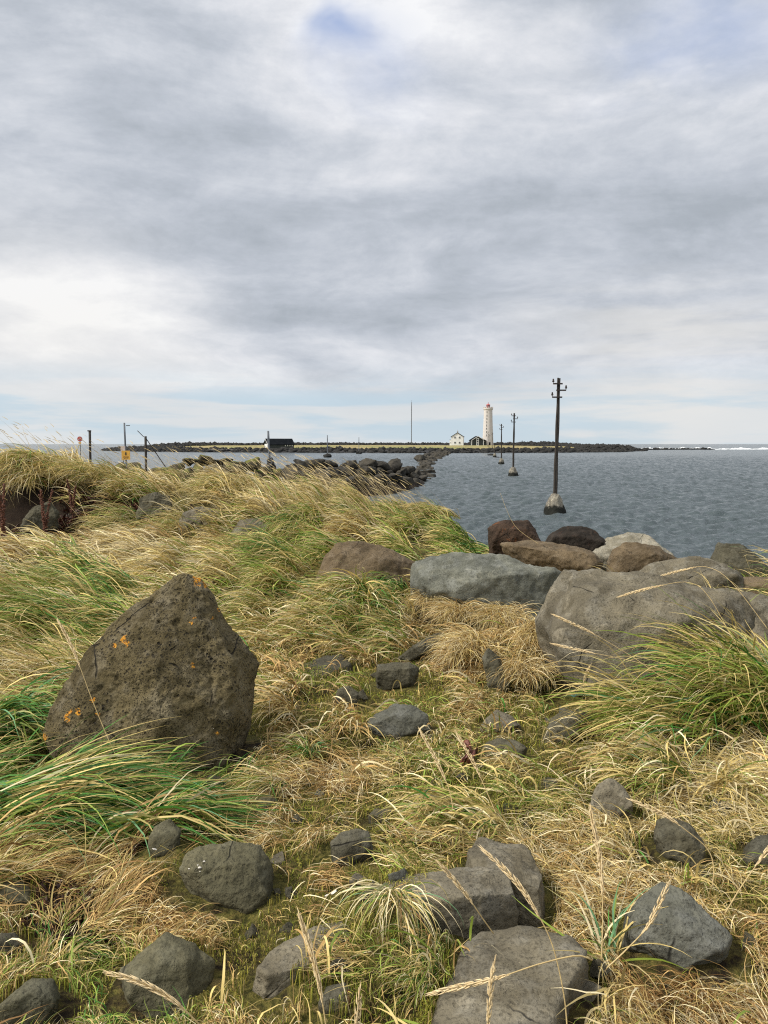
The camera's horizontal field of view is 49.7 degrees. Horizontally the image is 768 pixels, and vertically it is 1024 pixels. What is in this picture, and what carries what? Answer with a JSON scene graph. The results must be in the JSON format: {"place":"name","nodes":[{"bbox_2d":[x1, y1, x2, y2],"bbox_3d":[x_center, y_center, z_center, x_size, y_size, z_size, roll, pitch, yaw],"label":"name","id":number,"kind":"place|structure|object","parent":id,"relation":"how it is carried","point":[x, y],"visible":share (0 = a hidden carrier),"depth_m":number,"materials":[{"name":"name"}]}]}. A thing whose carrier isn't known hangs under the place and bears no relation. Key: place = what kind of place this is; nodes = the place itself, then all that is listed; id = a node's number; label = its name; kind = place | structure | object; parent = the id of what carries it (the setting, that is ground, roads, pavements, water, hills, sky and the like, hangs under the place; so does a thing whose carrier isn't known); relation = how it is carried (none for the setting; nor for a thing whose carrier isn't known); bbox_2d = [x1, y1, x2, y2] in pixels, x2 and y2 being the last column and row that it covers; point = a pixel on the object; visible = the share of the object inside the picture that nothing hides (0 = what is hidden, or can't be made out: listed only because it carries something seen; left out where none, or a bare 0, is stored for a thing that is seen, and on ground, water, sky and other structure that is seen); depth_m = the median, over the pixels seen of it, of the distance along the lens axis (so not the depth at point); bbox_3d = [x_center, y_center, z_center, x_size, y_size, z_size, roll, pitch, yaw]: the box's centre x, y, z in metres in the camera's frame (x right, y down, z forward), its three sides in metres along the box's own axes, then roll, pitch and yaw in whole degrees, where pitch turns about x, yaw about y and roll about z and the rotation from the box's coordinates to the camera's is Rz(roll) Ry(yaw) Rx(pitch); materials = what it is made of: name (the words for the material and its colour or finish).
{"place":"outdoors","nodes":[
{"label":"outdoors","id":0,"kind":"place"},
{"bbox_2d":[0,545,767,1023],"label":"dry grass","id":1,"kind":"structure","parent":0,"point":[122,911],"depth_m":3.16,"materials":[{"name":"plant"}]},
{"bbox_2d":[0,441,767,1023],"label":"ground","id":2,"kind":"structure","parent":0,"point":[16,513],"depth_m":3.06,"materials":[{"name":"plant"}]},
{"bbox_2d":[0,483,6,539],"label":"dock plant","id":3,"kind":"object","parent":2,"relation":"on","point":[2,521],"visible":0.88,"depth_m":11.46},
{"bbox_2d":[0,933,22,959],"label":"stone","id":4,"kind":"object","parent":2,"relation":"on","point":[4,937],"visible":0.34,"depth_m":2.59,"materials":[{"name":"stone"}]},
{"bbox_2d":[0,877,31,904],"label":"stone","id":5,"kind":"object","parent":2,"relation":"on","point":[21,898],"visible":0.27,"depth_m":2.86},
{"bbox_2d":[0,449,53,496],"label":"grass tuft","id":6,"kind":"object","parent":2,"relation":"on","point":[3,463],"visible":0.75,"depth_m":14.72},
{"bbox_2d":[0,978,59,1023],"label":"stone","id":7,"kind":"object","parent":2,"relation":"on","point":[29,995],"visible":0.93,"depth_m":2.28,"materials":[{"name":"stone"}]},
{"bbox_2d":[0,443,63,488],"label":"grass tuft","id":8,"kind":"object","parent":2,"relation":"on","point":[42,464],"visible":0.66,"depth_m":14.88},
{"bbox_2d":[0,666,74,767],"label":"grass tuft","id":9,"kind":"object","parent":2,"relation":"on","point":[44,703],"visible":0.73,"depth_m":4.41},
{"bbox_2d":[20,502,59,540],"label":"bank rock","id":10,"kind":"object","parent":2,"relation":"on","point":[33,515],"visible":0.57,"depth_m":13.62,"materials":[{"name":"stone"}]},
{"bbox_2d":[38,489,53,533],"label":"dock plant","id":11,"kind":"object","parent":2,"relation":"on","point":[44,520],"visible":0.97,"depth_m":13.29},
{"bbox_2d":[8,450,91,490],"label":"grass tuft","id":12,"kind":"object","parent":2,"relation":"on","point":[52,458],"visible":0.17,"depth_m":15.25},
{"bbox_2d":[41,456,122,489],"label":"grass tuft","id":13,"kind":"object","parent":2,"relation":"on","point":[83,473],"visible":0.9,"depth_m":15.01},
{"bbox_2d":[57,618,117,758],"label":"seed stalk","id":14,"kind":"object","parent":2,"relation":"on","point":[68,639],"visible":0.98,"depth_m":3.81,"materials":[{"name":"plant"}]},
{"bbox_2d":[6,481,186,542],"bbox_3d":[-5.282,0.028,13.994,4.652,1.042,2.185,1,5,13],"label":"rock","id":15,"kind":"object","parent":2,"relation":"on","point":[66,520],"visible":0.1,"depth_m":14.42,"materials":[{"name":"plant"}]},
{"bbox_2d":[59,495,135,537],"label":"grass tuft","id":16,"kind":"object","parent":2,"relation":"on","point":[114,519],"visible":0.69,"depth_m":13.88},
{"bbox_2d":[0,717,243,883],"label":"grass tuft","id":17,"kind":"object","parent":2,"relation":"on","point":[38,775],"visible":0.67,"depth_m":3.42,"materials":[{"name":"plant"}]},
{"bbox_2d":[102,970,199,1023],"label":"seed stalk","id":18,"kind":"object","parent":2,"relation":"on","point":[162,993],"visible":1,"depth_m":1.96,"materials":[{"name":"plant"}]},
{"bbox_2d":[43,573,259,775],"bbox_3d":[-1.180,0.860,4.320,1.040,1.063,0.880,0,5,0],"label":"boulder","id":19,"kind":"object","parent":2,"relation":"on","point":[176,648],"visible":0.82,"depth_m":4.08,"materials":[{"name":"stone"}]},
{"bbox_2d":[119,501,183,535],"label":"grass tuft","id":20,"kind":"object","parent":2,"relation":"on","point":[169,522],"visible":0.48,"depth_m":13.36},
{"bbox_2d":[135,492,172,523],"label":"bank rock","id":21,"kind":"object","parent":2,"relation":"on","point":[146,505],"visible":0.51,"depth_m":14.00,"materials":[{"name":"stone"}]},
{"bbox_2d":[148,818,180,857],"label":"stone","id":22,"kind":"object","parent":2,"relation":"on","point":[167,832],"visible":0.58,"depth_m":3.09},
{"bbox_2d":[119,932,214,1018],"bbox_3d":[-0.643,1.417,2.435,0.241,0.306,0.248,3,6,34],"label":"stone","id":23,"kind":"object","parent":2,"relation":"on","point":[167,962],"visible":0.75,"depth_m":2.39,"materials":[{"name":"stone"}]},
{"bbox_2d":[66,764,309,855],"bbox_3d":[-0.776,1.233,3.525,0.982,0.243,0.887,0,5,0],"label":"grass tuft","id":24,"kind":"object","parent":2,"relation":"on","point":[217,818],"visible":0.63,"depth_m":3.31,"materials":[{"name":"plant"}]},
{"bbox_2d":[13,815,374,957],"bbox_3d":[-0.703,1.337,3.041,0.884,0.149,1.128,3,6,33],"label":"moss","id":25,"kind":"object","parent":2,"relation":"on","point":[46,900],"visible":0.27,"depth_m":2.81,"materials":[{"name":"plant"}]},
{"bbox_2d":[178,506,220,536],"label":"bank rock","id":26,"kind":"object","parent":2,"relation":"on","point":[189,513],"visible":0.31,"depth_m":13.40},
{"bbox_2d":[177,470,257,503],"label":"grass tuft","id":27,"kind":"object","parent":2,"relation":"on","point":[206,483],"visible":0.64,"depth_m":14.49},
{"bbox_2d":[179,840,273,913],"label":"stone","id":28,"kind":"object","parent":2,"relation":"on","point":[236,875],"visible":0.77,"depth_m":2.83,"materials":[{"name":"stone"}]},
{"bbox_2d":[0,419,455,537],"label":"seed stalks","id":29,"kind":"object","parent":2,"relation":"on","point":[322,512],"visible":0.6,"depth_m":14.11,"materials":[{"name":"beige plant"}]},
{"bbox_2d":[0,417,424,515],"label":"seed ears","id":30,"kind":"object","parent":29,"relation":"attached to","point":[246,472],"visible":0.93,"depth_m":14.21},
{"bbox_2d":[197,531,267,551],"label":"grass tuft","id":31,"kind":"object","parent":2,"relation":"on","point":[221,537],"visible":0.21,"depth_m":11.76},
{"bbox_2d":[230,518,269,539],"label":"stone","id":32,"kind":"object","parent":2,"relation":"on","point":[241,523],"visible":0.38,"depth_m":12.67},
{"bbox_2d":[206,754,294,810],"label":"grass tuft","id":33,"kind":"object","parent":2,"relation":"on","point":[270,781],"visible":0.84,"depth_m":3.79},
{"bbox_2d":[216,582,287,617],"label":"grass tuft","id":34,"kind":"object","parent":2,"relation":"on","point":[248,598],"visible":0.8,"depth_m":7.70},
{"bbox_2d":[252,504,322,542],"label":"grass tuft","id":35,"kind":"object","parent":2,"relation":"on","point":[280,520],"visible":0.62,"depth_m":12.15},
{"bbox_2d":[253,921,349,999],"bbox_3d":[-0.233,1.380,2.494,0.350,0.160,0.155,-4,6,-38],"label":"flat stone","id":36,"kind":"object","parent":2,"relation":"on","point":[273,979],"visible":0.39,"depth_m":2.42,"materials":[{"name":"stone"}]},
{"bbox_2d":[267,720,350,765],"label":"grass tuft","id":37,"kind":"object","parent":2,"relation":"on","point":[306,754],"visible":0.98,"depth_m":4.21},
{"bbox_2d":[297,908,325,1023],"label":"seed stalk","id":38,"kind":"object","parent":2,"relation":"on","point":[308,942],"visible":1,"depth_m":2.08,"materials":[{"name":"plant"}]},
{"bbox_2d":[296,654,352,678],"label":"flat stone","id":39,"kind":"object","parent":2,"relation":"on","point":[323,660],"visible":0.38,"depth_m":6.01,"materials":[{"name":"stone"}]},
{"bbox_2d":[282,600,367,645],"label":"grass tuft","id":40,"kind":"object","parent":2,"relation":"on","point":[327,622],"visible":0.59,"depth_m":6.81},
{"bbox_2d":[318,982,353,1013],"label":"stone","id":41,"kind":"object","parent":2,"relation":"on","point":[332,994],"visible":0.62,"depth_m":2.29,"materials":[{"name":"stone"}]},
{"bbox_2d":[324,957,353,976],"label":"pebble","id":42,"kind":"object","parent":2,"relation":"on","point":[340,961],"visible":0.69,"depth_m":2.39,"materials":[{"name":"stone"}]},
{"bbox_2d":[333,686,358,707],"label":"stone","id":43,"kind":"object","parent":2,"relation":"on","point":[342,693],"visible":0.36,"depth_m":5.11,"materials":[{"name":"stone"}]},
{"bbox_2d":[330,828,372,867],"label":"stone","id":44,"kind":"object","parent":2,"relation":"on","point":[343,843],"visible":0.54,"depth_m":3.08,"materials":[{"name":"stone"}]},
{"bbox_2d":[316,541,414,589],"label":"boulder","id":45,"kind":"object","parent":2,"relation":"on","point":[348,555],"visible":0.52,"depth_m":8.87,"materials":[{"name":"stone"}]},
{"bbox_2d":[368,808,393,823],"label":"stone","id":46,"kind":"object","parent":2,"relation":"on","point":[373,812],"visible":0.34,"depth_m":3.51,"materials":[{"name":"stone"}]},
{"bbox_2d":[359,571,406,589],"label":"grass tuft","id":47,"kind":"object","parent":2,"relation":"on","point":[392,578],"visible":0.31,"depth_m":8.69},
{"bbox_2d":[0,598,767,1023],"bbox_3d":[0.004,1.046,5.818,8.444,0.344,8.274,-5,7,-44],"label":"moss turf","id":48,"kind":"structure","parent":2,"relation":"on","point":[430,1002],"depth_m":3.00,"materials":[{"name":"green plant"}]},
{"bbox_2d":[316,879,463,961],"bbox_3d":[0.019,1.241,2.560,0.470,0.162,0.368,0,5,0],"label":"grass tuft","id":49,"kind":"object","parent":2,"relation":"on","point":[400,902],"visible":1,"depth_m":2.58,"materials":[{"name":"plant"}]},
{"bbox_2d":[375,662,418,690],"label":"stone","id":50,"kind":"object","parent":2,"relation":"on","point":[388,675],"visible":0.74,"depth_m":5.45,"materials":[{"name":"stone"}]},
{"bbox_2d":[388,868,407,882],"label":"pebble","id":51,"kind":"object","parent":2,"relation":"on","point":[397,875],"visible":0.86,"depth_m":2.82,"materials":[{"name":"grey stone"}]},
{"bbox_2d":[367,703,429,737],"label":"stone","id":52,"kind":"object","parent":2,"relation":"on","point":[402,720],"visible":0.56,"depth_m":4.60,"materials":[{"name":"grey stone"}]},
{"bbox_2d":[398,632,445,661],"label":"stone","id":53,"kind":"object","parent":2,"relation":"on","point":[413,652],"visible":0.54,"depth_m":6.16,"materials":[{"name":"stone"}]},
{"bbox_2d":[402,587,443,617],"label":"grass tuft","id":54,"kind":"object","parent":2,"relation":"on","point":[420,601],"visible":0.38,"depth_m":7.41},
{"bbox_2d":[386,499,460,519],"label":"grass tuft","id":55,"kind":"object","parent":2,"relation":"on","point":[452,514],"visible":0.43,"depth_m":13.93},
{"bbox_2d":[418,727,452,808],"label":"seed stalk","id":56,"kind":"object","parent":2,"relation":"on","point":[434,756],"visible":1,"depth_m":3.47,"materials":[{"name":"plant"}]},
{"bbox_2d":[372,775,506,857],"bbox_3d":[0.225,1.229,3.429,0.585,0.203,0.687,0,5,0],"label":"grass tuft","id":57,"kind":"object","parent":2,"relation":"on","point":[461,809],"visible":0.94,"depth_m":3.41,"materials":[{"name":"plant"}]},
{"bbox_2d":[366,866,518,938],"bbox_3d":[0.190,1.356,2.790,0.516,0.232,0.216,-1,5,-10],"label":"flat stone","id":58,"kind":"object","parent":2,"relation":"on","point":[490,893],"visible":0.45,"depth_m":2.74,"materials":[{"name":"stone"}]},
{"bbox_2d":[410,596,490,628],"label":"grass tuft","id":59,"kind":"object","parent":2,"relation":"on","point":[447,609],"visible":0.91,"depth_m":7.14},
{"bbox_2d":[419,621,510,675],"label":"grass tuft","id":60,"kind":"object","parent":2,"relation":"on","point":[460,645],"visible":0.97,"depth_m":5.67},
{"bbox_2d":[460,739,477,765],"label":"kelp frond","id":61,"kind":"object","parent":2,"relation":"on","point":[465,758],"visible":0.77,"depth_m":4.16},
{"bbox_2d":[410,552,560,622],"bbox_3d":[0.921,0.740,7.562,1.379,0.748,0.727,1,5,10],"label":"boulder","id":62,"kind":"object","parent":2,"relation":"on","point":[461,577],"visible":0.66,"depth_m":7.30,"materials":[{"name":"stone"}]},
{"bbox_2d":[486,955,495,1023],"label":"seed stalk","id":63,"kind":"object","parent":2,"relation":"on","point":[490,990],"visible":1,"depth_m":2.00,"materials":[{"name":"plant"}]},
{"bbox_2d":[482,648,509,691],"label":"stone","id":64,"kind":"object","parent":2,"relation":"on","point":[491,661],"visible":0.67,"depth_m":5.32,"materials":[{"name":"stone"}]},
{"bbox_2d":[455,598,542,629],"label":"grass tuft","id":65,"kind":"object","parent":2,"relation":"on","point":[490,614],"visible":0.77,"depth_m":6.97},
{"bbox_2d":[480,709,520,732],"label":"stone","id":66,"kind":"object","parent":2,"relation":"on","point":[507,718],"visible":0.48,"depth_m":4.68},
{"bbox_2d":[465,837,544,928],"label":"flat stone","id":67,"kind":"object","parent":2,"relation":"on","point":[517,861],"visible":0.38,"depth_m":2.93,"materials":[{"name":"stone"}]},
{"bbox_2d":[484,738,527,758],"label":"stone","id":68,"kind":"object","parent":2,"relation":"on","point":[520,748],"visible":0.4,"depth_m":4.27,"materials":[{"name":"stone"}]},
{"bbox_2d":[432,925,588,1023],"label":"flat stone","id":69,"kind":"object","parent":2,"relation":"on","point":[533,995],"visible":0.86,"depth_m":2.36,"materials":[{"name":"stone"}]},
{"bbox_2d":[434,859,493,933],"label":"seed stalk","id":70,"kind":"object","parent":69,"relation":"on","point":[458,884],"visible":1,"depth_m":2.51,"materials":[{"name":"plant"}]},
{"bbox_2d":[426,955,591,995],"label":"seed stalk","id":71,"kind":"object","parent":69,"relation":"on","point":[455,987],"visible":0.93,"depth_m":2.11,"materials":[{"name":"plant"}]},
{"bbox_2d":[487,520,540,554],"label":"shore rock","id":72,"kind":"object","parent":2,"relation":"on","point":[499,532],"visible":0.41,"depth_m":10.52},
{"bbox_2d":[486,612,551,664],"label":"grass tuft","id":73,"kind":"object","parent":2,"relation":"on","point":[528,633],"visible":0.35,"depth_m":5.61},
{"bbox_2d":[477,642,562,696],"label":"grass tuft","id":74,"kind":"object","parent":2,"relation":"on","point":[520,667],"visible":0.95,"depth_m":5.29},
{"bbox_2d":[479,845,567,1023],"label":"seed stalk","id":75,"kind":"object","parent":2,"relation":"on","point":[522,890],"visible":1,"depth_m":2.22,"materials":[{"name":"plant"}]},
{"bbox_2d":[500,540,602,571],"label":"shore rock","id":76,"kind":"object","parent":2,"relation":"on","point":[561,557],"visible":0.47,"depth_m":9.42,"materials":[{"name":"stone"}]},
{"bbox_2d":[543,708,593,743],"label":"stone","id":77,"kind":"object","parent":2,"relation":"on","point":[564,721],"visible":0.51,"depth_m":4.52,"materials":[{"name":"stone"}]},
{"bbox_2d":[546,526,605,550],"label":"shore rock","id":78,"kind":"object","parent":2,"relation":"on","point":[587,538],"visible":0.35,"depth_m":11.41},
{"bbox_2d":[581,981,600,1002],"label":"pebble","id":79,"kind":"object","parent":2,"relation":"on","point":[589,986],"visible":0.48,"depth_m":2.41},
{"bbox_2d":[588,803,603,959],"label":"seed stalk","id":80,"kind":"object","parent":2,"relation":"on","point":[599,855],"visible":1,"depth_m":2.47,"materials":[{"name":"plant"}]},
{"bbox_2d":[590,958,610,977],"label":"pebble","id":81,"kind":"object","parent":2,"relation":"on","point":[594,969],"visible":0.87,"depth_m":2.55,"materials":[{"name":"stone"}]},
{"bbox_2d":[515,871,704,977],"bbox_3d":[0.684,1.307,2.622,0.564,0.216,0.540,0,5,0],"label":"grass tuft","id":82,"kind":"object","parent":2,"relation":"on","point":[617,938],"visible":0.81,"depth_m":2.63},
{"bbox_2d":[591,778,632,818],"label":"stone","id":83,"kind":"object","parent":2,"relation":"on","point":[607,791],"visible":0.52,"depth_m":3.58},
{"bbox_2d":[567,724,694,817],"bbox_3d":[1.133,1.187,3.875,0.585,0.241,0.732,-2,5,-25],"label":"grass tuft","id":84,"kind":"object","parent":2,"relation":"on","point":[628,774],"visible":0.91,"depth_m":3.82,"materials":[{"name":"plant"}]},
{"bbox_2d":[592,532,674,570],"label":"shore rock","id":85,"kind":"object","parent":2,"relation":"on","point":[603,553],"visible":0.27,"depth_m":11.29,"materials":[{"name":"grey stone"}]},
{"bbox_2d":[606,878,670,968],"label":"seed stalk","id":86,"kind":"object","parent":2,"relation":"on","point":[653,915],"visible":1,"depth_m":2.25,"materials":[{"name":"plant"}]},
{"bbox_2d":[606,542,676,571],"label":"shore rock","id":87,"kind":"object","parent":2,"relation":"on","point":[629,556],"visible":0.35,"depth_m":9.83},
{"bbox_2d":[536,659,746,768],"bbox_3d":[1.320,1.061,4.383,1.089,0.412,1.263,2,5,27],"label":"grass tuft","id":88,"kind":"object","parent":2,"relation":"on","point":[663,714],"visible":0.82,"depth_m":4.35,"materials":[{"name":"plant"}]},
{"bbox_2d":[535,568,756,701],"bbox_3d":[1.623,0.844,5.283,1.287,0.956,0.923,0,5,0],"label":"boulder","id":89,"kind":"object","parent":2,"relation":"on","point":[588,600],"visible":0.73,"depth_m":4.97,"materials":[{"name":"stone"}]},
{"bbox_2d":[627,798,713,887],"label":"seed stalk","id":90,"kind":"object","parent":2,"relation":"on","point":[654,810],"visible":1,"depth_m":2.73,"materials":[{"name":"plant"}]},
{"bbox_2d":[620,882,732,970],"bbox_3d":[0.927,1.376,2.647,0.338,0.332,0.237,3,6,32],"label":"stone","id":91,"kind":"object","parent":2,"relation":"on","point":[692,928],"visible":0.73,"depth_m":2.57,"materials":[{"name":"grey stone"}]},
{"bbox_2d":[616,582,741,655],"bbox_3d":[1.600,0.568,4.515,0.654,0.376,0.040,2,5,21],"label":"seed stalk","id":92,"kind":"object","parent":2,"relation":"on","point":[643,589],"visible":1,"depth_m":4.55,"materials":[{"name":"plant"}]},
{"bbox_2d":[654,818,705,868],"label":"stone","id":93,"kind":"object","parent":2,"relation":"on","point":[669,835],"visible":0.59,"depth_m":3.19,"materials":[{"name":"stone"}]},
{"bbox_2d":[595,613,767,748],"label":"grass tuft","id":94,"kind":"object","parent":2,"relation":"on","point":[705,669],"visible":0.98,"depth_m":4.43,"materials":[{"name":"plant"}]},
{"bbox_2d":[640,556,744,591],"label":"shore rock","id":95,"kind":"object","parent":2,"relation":"on","point":[715,579],"visible":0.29,"depth_m":8.60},
{"bbox_2d":[620,577,767,681],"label":"grass tuft","id":96,"kind":"object","parent":2,"relation":"on","point":[722,630],"visible":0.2,"depth_m":4.79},
{"bbox_2d":[707,587,767,653],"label":"boulder","id":97,"kind":"object","parent":2,"relation":"on","point":[759,603],"visible":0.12,"depth_m":5.94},
{"bbox_2d":[710,542,767,576],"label":"shore rock","id":98,"kind":"object","parent":2,"relation":"on","point":[725,553],"visible":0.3,"depth_m":9.65,"materials":[{"name":"stone"}]},
{"bbox_2d":[742,834,767,866],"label":"stone","id":99,"kind":"object","parent":2,"relation":"on","point":[758,844],"visible":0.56,"depth_m":3.19,"materials":[{"name":"stone"}]},
{"bbox_2d":[743,576,767,594],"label":"shore rock","id":100,"kind":"object","parent":2,"relation":"on","point":[754,581],"visible":0.18,"depth_m":8.43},
{"bbox_2d":[0,444,767,565],"bbox_3d":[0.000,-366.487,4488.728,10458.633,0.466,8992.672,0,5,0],"label":"sea","id":101,"kind":"structure","parent":0,"point":[684,503],"depth_m":63.81,"materials":[{"name":"grey liquid"}]},
{"bbox_2d":[508,413,517,475],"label":"utility pole","id":102,"kind":"object","parent":101,"relation":"in","point":[513,471],"visible":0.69,"depth_m":89.04,"materials":[{"name":"wood"}]},
{"bbox_2d":[544,378,566,514],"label":"utility pole","id":103,"kind":"object","parent":101,"relation":"in","point":[554,504],"visible":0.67,"depth_m":41.27,"materials":[{"name":"wood"}]},
{"bbox_2d":[0,0,767,443],"label":"sky","id":104,"kind":"structure","parent":0,"point":[239,221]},
{"bbox_2d":[136,444,636,452],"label":"island","id":105,"kind":"structure","parent":0,"point":[392,446],"depth_m":373.65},
{"bbox_2d":[263,439,294,447],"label":"boathouse","id":106,"kind":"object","parent":105,"relation":"on","point":[280,443],"visible":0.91,"depth_m":352.63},
{"bbox_2d":[101,441,647,452],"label":"shore rubble","id":107,"kind":"object","parent":105,"relation":"on","point":[577,448],"visible":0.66,"depth_m":349.90,"materials":[{"name":"stone"}]},
{"bbox_2d":[483,404,492,444],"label":"lighthouse","id":108,"kind":"object","parent":105,"relation":"on","point":[488,422],"visible":0.91,"depth_m":468.76,"materials":[{"name":"white paint"}]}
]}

